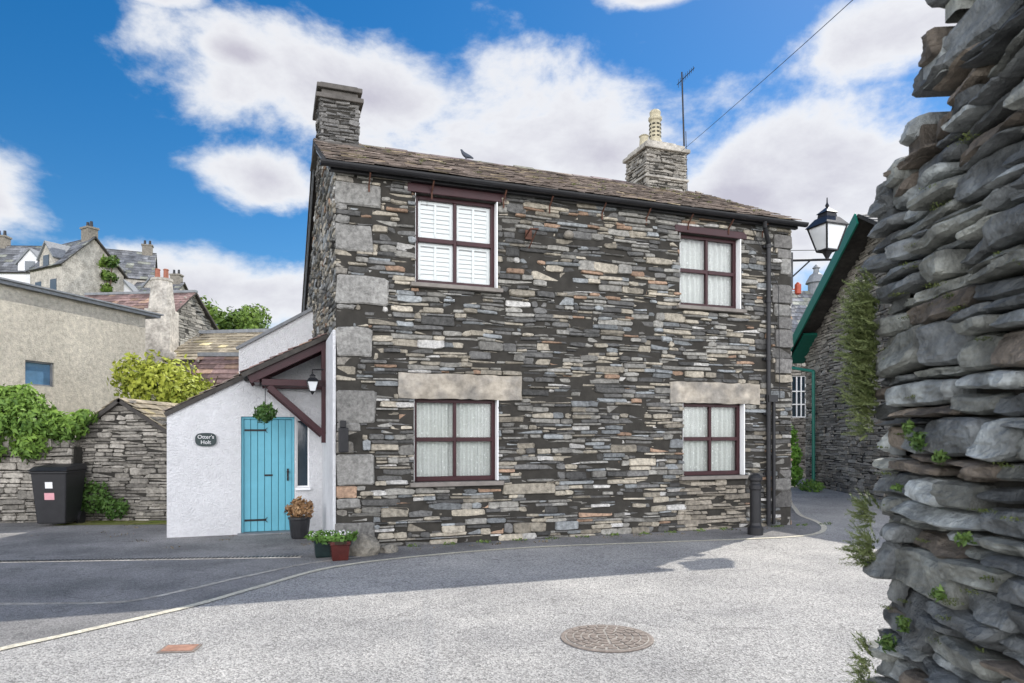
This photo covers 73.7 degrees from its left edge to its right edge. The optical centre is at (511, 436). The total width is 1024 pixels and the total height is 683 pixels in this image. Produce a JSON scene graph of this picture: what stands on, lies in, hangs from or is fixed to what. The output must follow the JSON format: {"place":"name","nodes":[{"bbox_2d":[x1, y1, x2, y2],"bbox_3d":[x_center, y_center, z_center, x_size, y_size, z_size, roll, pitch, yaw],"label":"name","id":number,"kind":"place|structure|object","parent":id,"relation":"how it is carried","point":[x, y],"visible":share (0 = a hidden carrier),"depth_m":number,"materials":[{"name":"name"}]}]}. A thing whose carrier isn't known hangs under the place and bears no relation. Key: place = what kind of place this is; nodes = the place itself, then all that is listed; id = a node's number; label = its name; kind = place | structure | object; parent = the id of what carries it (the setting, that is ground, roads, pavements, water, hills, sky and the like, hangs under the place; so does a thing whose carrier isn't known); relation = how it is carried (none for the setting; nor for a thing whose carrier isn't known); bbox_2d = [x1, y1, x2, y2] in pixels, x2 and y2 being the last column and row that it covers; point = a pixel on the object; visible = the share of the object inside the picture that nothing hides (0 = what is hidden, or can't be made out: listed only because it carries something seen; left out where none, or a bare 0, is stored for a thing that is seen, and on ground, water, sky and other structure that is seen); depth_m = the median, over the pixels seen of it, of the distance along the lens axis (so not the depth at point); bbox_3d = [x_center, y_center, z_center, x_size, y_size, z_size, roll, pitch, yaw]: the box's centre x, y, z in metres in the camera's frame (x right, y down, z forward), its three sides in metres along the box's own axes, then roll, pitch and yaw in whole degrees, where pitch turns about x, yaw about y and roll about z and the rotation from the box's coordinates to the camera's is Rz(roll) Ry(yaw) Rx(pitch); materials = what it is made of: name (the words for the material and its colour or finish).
{"place":"outdoors","nodes":[
{"label":"outdoors","id":0,"kind":"place"},
{"bbox_2d":[0,284,144,437],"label":"roughcast wall","id":1,"kind":"structure","parent":0,"point":[81,346],"depth_m":17.51,"materials":[{"name":"beige paint"}]},
{"bbox_2d":[81,478,129,519],"bbox_3d":[-7.605,1.077,12.584,1.192,0.935,0.376,0,0,0],"label":"wall fern","id":2,"kind":"object","parent":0,"point":[103,500],"depth_m":12.55,"materials":[{"name":"green plant"}]},
{"bbox_2d":[124,283,131,291],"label":"dormer","id":3,"kind":"object","parent":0,"point":[126,289],"visible":0.08,"depth_m":58.30,"materials":[{"name":"white paint"}]},
{"bbox_2d":[0,506,820,646],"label":"driveway","id":4,"kind":"structure","parent":0,"point":[72,581],"depth_m":8.38,"materials":[{"name":"grey asphalt"}]},
{"bbox_2d":[0,447,82,521],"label":"stone wall","id":5,"kind":"structure","parent":4,"relation":"on","point":[77,456],"depth_m":12.48,"materials":[{"name":"grey stone"}]},
{"bbox_2d":[0,445,74,522],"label":"wall stones","id":6,"kind":"object","parent":5,"relation":"attached to","point":[8,513],"depth_m":12.43,"materials":[{"name":"grey stone"}]},
{"bbox_2d":[0,436,80,446],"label":"coping","id":7,"kind":"object","parent":5,"relation":"on","point":[52,443],"visible":0.45,"depth_m":12.40,"materials":[{"name":"stone"}]},
{"bbox_2d":[0,381,98,464],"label":"ivy mass","id":8,"kind":"object","parent":5,"relation":"on","point":[36,422],"visible":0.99,"depth_m":12.33,"materials":[{"name":"green plant"}]},
{"bbox_2d":[28,463,87,523],"bbox_3d":[-8.052,1.035,12.166,0.636,1.089,0.846,0,0,-7],"label":"wheelie bin","id":9,"kind":"object","parent":4,"relation":"on","point":[58,491],"visible":1,"depth_m":11.86,"materials":[{"name":"black plastic"}]},
{"bbox_2d":[57,520,166,524],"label":"moss verge","id":10,"kind":"structure","parent":4,"relation":"on","point":[130,522],"depth_m":12.44,"materials":[{"name":"green plant"}]},
{"bbox_2d":[71,398,178,520],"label":"stone outbuilding","id":11,"kind":"structure","parent":4,"relation":"on","point":[123,442],"depth_m":12.73,"materials":[{"name":"stone"}]},
{"bbox_2d":[0,555,302,562],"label":"drainage channel","id":12,"kind":"object","parent":4,"relation":"on","point":[129,559],"visible":1,"depth_m":8.73,"materials":[{"name":"concrete"}]},
{"bbox_2d":[107,349,217,402],"bbox_3d":[-8.633,-0.305,17.421,3.458,3.807,2.095,0,0,0],"label":"golden shrub","id":13,"kind":"object","parent":4,"relation":"on","point":[169,382],"depth_m":17.18,"materials":[{"name":"yellow plant"}]},
{"bbox_2d":[0,556,361,604],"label":"flush kerb","id":14,"kind":"structure","parent":4,"relation":"on","point":[161,594],"depth_m":6.73,"materials":[{"name":"concrete"}]},
{"bbox_2d":[188,352,238,390],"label":"slate outhouse","id":15,"kind":"structure","parent":4,"relation":"on","point":[223,366],"depth_m":21.02,"materials":[{"name":"stone"}]},
{"bbox_2d":[284,495,313,538],"bbox_3d":[-3.282,1.248,10.543,0.485,0.663,0.364,0,0,0],"label":"dried hydrangea pot","id":16,"kind":"object","parent":4,"relation":"on","point":[299,511],"visible":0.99,"depth_m":10.45,"materials":[{"name":"black ceramic"}]},
{"bbox_2d":[303,529,336,557],"bbox_3d":[-2.474,1.399,8.963,0.486,0.361,0.366,0,0,-24],"label":"green glazed planter","id":17,"kind":"object","parent":4,"relation":"on","point":[321,550],"visible":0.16,"depth_m":8.85,"materials":[{"name":"ceramic"}]},
{"bbox_2d":[307,530,358,560],"bbox_3d":[-2.283,1.380,8.717,0.657,0.399,0.377,0,0,0],"label":"red glazed planter","id":18,"kind":"object","parent":4,"relation":"on","point":[339,542],"visible":1,"depth_m":8.62,"materials":[{"name":"ceramic"}]},
{"bbox_2d":[349,532,379,556],"bbox_3d":[-1.987,1.474,9.088,0.427,0.399,0.406,0,0,-40],"label":"corner boulder","id":19,"kind":"object","parent":4,"relation":"on","point":[364,544],"visible":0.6,"depth_m":8.96,"materials":[{"name":"stone"}]},
{"bbox_2d":[379,543,397,552],"bbox_3d":[-1.694,1.539,9.302,0.255,0.179,0.239,0,0,22],"label":"corner boulder","id":20,"kind":"object","parent":4,"relation":"on","point":[389,548],"visible":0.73,"depth_m":9.22,"materials":[{"name":"stone"}]},
{"bbox_2d":[407,522,831,546],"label":"verge weeds","id":21,"kind":"object","parent":4,"relation":"on","point":[644,532],"visible":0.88,"depth_m":10.82,"materials":[{"name":"green plant"}]},
{"bbox_2d":[747,473,762,535],"bbox_3d":[3.900,1.085,10.950,0.240,0.990,0.240,0,0,0],"label":"black bollard","id":22,"kind":"object","parent":4,"relation":"on","point":[755,527],"visible":1,"depth_m":10.88,"materials":[{"name":"metal"}]},
{"bbox_2d":[31,525,791,549],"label":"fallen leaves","id":23,"kind":"object","parent":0,"point":[416,548],"visible":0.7,"depth_m":10.41,"materials":[{"name":"brown plant"}]},
{"bbox_2d":[0,478,891,682],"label":"road","id":24,"kind":"structure","parent":0,"point":[801,609],"depth_m":5.82,"materials":[{"name":"grey asphalt"}]},
{"bbox_2d":[144,268,178,399],"bbox_3d":[-12.300,-2.150,24.000,1.400,7.460,1.400,0,0,-6],"label":"tall chimney stack","id":25,"kind":"object","parent":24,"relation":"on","point":[162,334],"visible":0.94,"depth_m":23.64,"materials":[{"name":"concrete"}]},
{"bbox_2d":[156,644,201,652],"bbox_3d":[-2.460,1.569,5.060,0.260,0.011,0.180,0,0,-6],"label":"water stopcock cover","id":26,"kind":"object","parent":24,"relation":"on","point":[179,648],"visible":1,"depth_m":5.04,"materials":[{"name":"metal"}]},
{"bbox_2d":[160,328,270,371],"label":"slate roofed cottage","id":27,"kind":"structure","parent":24,"relation":"on","point":[230,340],"depth_m":24.55,"materials":[{"name":"stone"}]},
{"bbox_2d":[0,502,826,649],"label":"edge line","id":28,"kind":"object","parent":24,"relation":"on","point":[822,525],"visible":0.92,"depth_m":7.49,"materials":[{"name":"paint"}]},
{"bbox_2d":[561,624,653,652],"bbox_3d":[0.740,1.565,5.330,0.720,0.018,0.720,0,0,0],"label":"manhole cover","id":29,"kind":"object","parent":24,"relation":"on","point":[607,638],"visible":1,"depth_m":5.26,"materials":[{"name":"metal"}]},
{"bbox_2d":[860,0,1023,682],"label":"wall stones","id":30,"kind":"object","parent":24,"relation":"on","point":[980,83],"depth_m":2.69,"materials":[{"name":"grey stone"}]},
{"bbox_2d":[830,265,880,682],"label":"wall heather","id":31,"kind":"object","parent":30,"relation":"attached to","point":[861,340],"depth_m":3.37,"materials":[{"name":"green plant"}]},
{"bbox_2d":[867,0,954,216],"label":"coping stones","id":32,"kind":"object","parent":30,"relation":"on","point":[932,39],"visible":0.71,"depth_m":2.98,"materials":[{"name":"grey stone"}]},
{"bbox_2d":[875,419,976,653],"bbox_3d":[1.711,0.465,2.865,0.102,1.085,0.734,0,0,7],"label":"wall fern","id":33,"kind":"object","parent":30,"relation":"attached to","point":[917,441],"depth_m":2.85,"materials":[{"name":"green plant"}]},
{"bbox_2d":[877,0,975,222],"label":"coping tops","id":34,"kind":"object","parent":30,"relation":"on","point":[955,11],"visible":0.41,"depth_m":2.97,"materials":[{"name":"grey stone"}]},
{"bbox_2d":[873,130,1022,653],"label":"wall moss","id":35,"kind":"object","parent":30,"relation":"on","point":[976,339],"depth_m":2.67,"materials":[{"name":"green plant"}]},
{"bbox_2d":[902,106,1023,660],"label":"stone wall","id":36,"kind":"structure","parent":24,"relation":"on","point":[1001,484],"depth_m":2.60,"materials":[{"name":"grey stone"}]},
{"bbox_2d":[0,0,956,327],"label":"sky","id":37,"kind":"structure","parent":0,"point":[187,128],"materials":[{"name":"blue"}]},
{"bbox_2d":[791,264,822,477],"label":"hall wing","id":38,"kind":"structure","parent":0,"point":[800,303],"depth_m":26.10,"materials":[{"name":"white paint"}]},
{"bbox_2d":[791,213,901,499],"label":"stone hall","id":39,"kind":"structure","parent":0,"point":[836,459],"depth_m":19.56,"materials":[{"name":"stone"}]},
{"bbox_3d":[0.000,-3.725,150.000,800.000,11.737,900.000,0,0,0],"label":"ground","id":40,"kind":"structure","parent":0,"visible":0},
{"bbox_2d":[0,273,29,283],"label":"walls","id":41,"kind":"structure","parent":40,"relation":"on","point":[25,278],"depth_m":58.19,"materials":[{"name":"white paint"}]},
{"bbox_2d":[0,235,11,247],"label":"chimney","id":42,"kind":"object","parent":41,"relation":"on","point":[5,240],"visible":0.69,"depth_m":60.65,"materials":[{"name":"stone"}]},
{"bbox_2d":[0,246,41,272],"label":"roof front","id":43,"kind":"structure","parent":41,"relation":"on","point":[10,256],"depth_m":59.64,"materials":[{"name":"stone"}]},
{"bbox_2d":[18,250,36,273],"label":"dormer","id":44,"kind":"object","parent":41,"relation":"on","point":[29,256],"visible":0.31,"depth_m":58.18,"materials":[{"name":"white paint"}]},
{"bbox_2d":[14,247,38,265],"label":"dormer roof","id":45,"kind":"structure","parent":44,"relation":"on","point":[35,252],"depth_m":58.07,"materials":[{"name":"grey stone"}]},
{"bbox_2d":[25,261,34,270],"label":"windows","id":46,"kind":"structure","parent":41,"relation":"attached to","point":[28,264],"depth_m":58.14,"materials":[{"name":"grey glass"}]},
{"bbox_2d":[30,239,123,295],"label":"walls","id":47,"kind":"structure","parent":40,"relation":"on","point":[79,272],"depth_m":55.32,"materials":[{"name":"paint"}]},
{"bbox_2d":[35,254,56,289],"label":"windows","id":48,"kind":"structure","parent":47,"relation":"attached to","point":[53,283],"depth_m":54.51,"materials":[{"name":"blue glass"}]},
{"bbox_2d":[36,241,70,260],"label":"dormer roof","id":49,"kind":"structure","parent":47,"relation":"on","point":[57,250],"depth_m":54.89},
{"bbox_2d":[25,236,96,271],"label":"roof front","id":50,"kind":"structure","parent":47,"relation":"on","point":[76,247],"depth_m":55.19,"materials":[{"name":"stone"}]},
{"bbox_2d":[40,245,58,269],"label":"dormer","id":51,"kind":"object","parent":50,"relation":"on","point":[52,260],"visible":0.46,"depth_m":54.67,"materials":[{"name":"paint"}]},
{"bbox_2d":[80,225,99,241],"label":"chimney","id":52,"kind":"object","parent":47,"relation":"on","point":[88,232],"visible":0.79,"depth_m":55.93,"materials":[{"name":"stone"}]},
{"bbox_2d":[62,236,128,278],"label":"roof back","id":53,"kind":"structure","parent":47,"relation":"on","point":[108,254],"depth_m":56.84,"materials":[{"name":"stone"}]},
{"bbox_2d":[97,254,119,291],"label":"broadleaf tree","id":54,"kind":"object","parent":40,"relation":"on","point":[112,261],"visible":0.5,"depth_m":56.44,"materials":[{"name":"green plant"}]},
{"bbox_2d":[127,276,154,284],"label":"walls","id":55,"kind":"structure","parent":40,"relation":"on","point":[133,281],"depth_m":72.51,"materials":[{"name":"paint"}]},
{"bbox_2d":[107,249,156,279],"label":"roof front","id":56,"kind":"structure","parent":55,"relation":"on","point":[137,265],"depth_m":73.90,"materials":[{"name":"stone"}]},
{"bbox_2d":[110,249,157,268],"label":"roof back","id":57,"kind":"structure","parent":55,"relation":"on","point":[156,266],"depth_m":75.53,"materials":[{"name":"stone"}]},
{"bbox_2d":[141,244,153,255],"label":"chimney","id":58,"kind":"object","parent":55,"relation":"on","point":[147,249],"visible":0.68,"depth_m":75.29,"materials":[{"name":"stone"}]},
{"bbox_2d":[178,296,212,344],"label":"gable stones","id":59,"kind":"object","parent":40,"relation":"on","point":[190,317],"visible":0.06,"depth_m":33.91,"materials":[{"name":"stone"}]},
{"bbox_2d":[179,302,213,344],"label":"stone wall","id":60,"kind":"structure","parent":40,"relation":"on","point":[186,331],"depth_m":33.95,"materials":[{"name":"grey stone"}]},
{"bbox_2d":[85,292,195,311],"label":"roof front","id":61,"kind":"structure","parent":60,"relation":"on","point":[139,301],"depth_m":33.74,"materials":[{"name":"tile"}]},
{"bbox_2d":[195,292,218,329],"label":"roof back","id":62,"kind":"structure","parent":60,"relation":"on","point":[206,313],"depth_m":35.01,"materials":[{"name":"stone"}]},
{"bbox_2d":[84,290,197,294],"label":"ridge","id":63,"kind":"structure","parent":62,"relation":"on","point":[140,292],"depth_m":34.33,"materials":[{"name":"grey stone"}]},
{"bbox_2d":[200,295,216,314],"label":"broadleaf tree","id":64,"kind":"object","parent":40,"relation":"on","point":[206,302],"visible":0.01,"depth_m":45.98,"materials":[{"name":"green plant"}]},
{"bbox_2d":[206,304,247,329],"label":"broadleaf tree","id":65,"kind":"object","parent":40,"relation":"on","point":[217,316],"visible":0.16,"depth_m":44.13,"materials":[{"name":"green plant"}]},
{"bbox_2d":[218,305,269,329],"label":"broadleaf tree","id":66,"kind":"object","parent":40,"relation":"on","point":[252,322],"visible":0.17,"depth_m":44.80,"materials":[{"name":"green plant"}]},
{"bbox_2d":[219,303,271,328],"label":"broadleaf tree","id":67,"kind":"object","parent":40,"relation":"on","point":[256,307],"visible":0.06,"depth_m":50.37,"materials":[{"name":"green plant"}]},
{"bbox_2d":[162,66,808,545],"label":"slate stone cottage","id":68,"kind":"structure","parent":40,"relation":"on","point":[490,352],"depth_m":10.74,"materials":[{"name":"stone"}]},
{"bbox_2d":[306,369,323,394],"bbox_3d":[-3.007,-0.845,10.478,0.286,0.410,0.200,0,0,-20],"label":"porch lantern","id":69,"kind":"object","parent":68,"relation":"attached to","point":[312,381],"visible":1,"depth_m":10.40,"materials":[{"name":"white glass"}]},
{"bbox_2d":[414,399,494,481],"bbox_3d":[-0.857,0.055,10.184,1.258,1.210,0.077,0,0,-20],"label":"window frame","id":70,"kind":"structure","parent":68,"relation":"in","point":[454,439],"depth_m":10.16,"materials":[{"name":"red paint"}]},
{"bbox_2d":[416,195,493,287],"bbox_3d":[-0.854,-2.870,10.185,1.225,1.300,0.077,0,0,-20],"label":"window frame","id":71,"kind":"structure","parent":68,"relation":"in","point":[454,242],"depth_m":10.17,"materials":[{"name":"red paint"}]},
{"bbox_2d":[460,149,472,158],"bbox_3d":[-0.867,-5.423,13.137,0.265,0.170,0.084,0,0,-20],"label":"pigeon","id":72,"kind":"object","parent":68,"relation":"on","point":[466,155],"visible":1,"depth_m":13.10,"materials":[{"name":"grey"}]},
{"bbox_2d":[680,234,735,308],"bbox_3d":[3.313,-2.785,11.665,1.188,1.210,0.077,0,0,-20],"label":"window frame","id":73,"kind":"structure","parent":68,"relation":"in","point":[705,272],"depth_m":11.67,"materials":[{"name":"red paint"}]},
{"bbox_2d":[683,403,739,475],"bbox_3d":[3.379,0.053,11.688,1.208,1.215,0.077,0,0,-20],"label":"window frame","id":74,"kind":"structure","parent":68,"relation":"in","point":[737,407],"depth_m":11.70,"materials":[{"name":"red paint"}]},
{"bbox_2d":[682,0,852,150],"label":"overhead cable","id":75,"kind":"object","parent":68,"relation":"attached to","point":[777,67],"visible":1,"depth_m":8.82,"materials":[{"name":"black metal"}]},
{"bbox_2d":[791,198,848,294],"bbox_3d":[5.447,-3.415,12.252,1.041,1.790,0.524,0,0,-20],"label":"street lamp","id":76,"kind":"object","parent":68,"relation":"attached to","point":[826,228],"visible":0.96,"depth_m":12.22,"materials":[{"name":"black glass"}]},
{"bbox_2d":[791,423,804,486],"bbox_3d":[8.754,0.612,21.315,0.719,2.033,0.768,0,0,0],"label":"climbing shrub","id":77,"kind":"object","parent":40,"relation":"on","point":[797,471],"visible":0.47,"depth_m":21.15,"materials":[{"name":"green plant"}]},
{"bbox_2d":[798,479,825,491],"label":"verge plants","id":78,"kind":"object","parent":40,"relation":"on","point":[815,486],"visible":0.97,"depth_m":19.42,"materials":[{"name":"green plant"}]},
{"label":"roughcast","id":79,"kind":"object","parent":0,"visible":0},
{"bbox_2d":[25,360,52,386],"bbox_3d":[-11.657,-1.540,16.796,0.045,0.600,0.770,0,0,15],"label":"window frame","id":80,"kind":"object","parent":79,"relation":"attached to","point":[51,374],"visible":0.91,"depth_m":17.08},
{"bbox_2d":[25,362,49,384],"bbox_3d":[-11.686,-1.540,16.803,0.198,0.600,0.744,0,0,0],"label":"window glass","id":81,"kind":"object","parent":80,"relation":"in","point":[37,373],"visible":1,"depth_m":16.82,"materials":[{"name":"blue glass"}]},
{"bbox_2d":[0,277,163,318],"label":"flat roof","id":82,"kind":"structure","parent":79,"relation":"on","point":[62,294],"depth_m":17.63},
{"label":"walls","id":83,"kind":"object","parent":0,"visible":0},
{"bbox_2d":[144,280,150,287],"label":"dormer","id":84,"kind":"object","parent":83,"relation":"on","point":[148,285],"depth_m":69.95,"materials":[{"name":"paint"}]},
{"bbox_2d":[134,283,184,289],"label":"roof front","id":85,"kind":"structure","parent":83,"relation":"on","point":[177,286],"depth_m":71.85,"materials":[{"name":"stone"}]},
{"bbox_2d":[137,282,187,289],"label":"roof back","id":86,"kind":"structure","parent":83,"relation":"on","point":[185,286],"depth_m":72.67,"materials":[{"name":"stone"}]},
{"bbox_2d":[169,273,183,283],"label":"chimney","id":87,"kind":"object","parent":83,"relation":"on","point":[177,278],"visible":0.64,"depth_m":72.10,"materials":[{"name":"stone"}]},
{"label":"walls","id":88,"kind":"object","parent":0,"visible":0},
{"bbox_2d":[123,280,137,290],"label":"dormer roof","id":89,"kind":"structure","parent":88,"relation":"on","point":[131,287],"depth_m":58.75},
{"bbox_2d":[137,288,149,290],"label":"roof front","id":90,"kind":"structure","parent":88,"relation":"on","point":[143,289],"depth_m":60.58,"materials":[{"name":"stone"}]}
]}

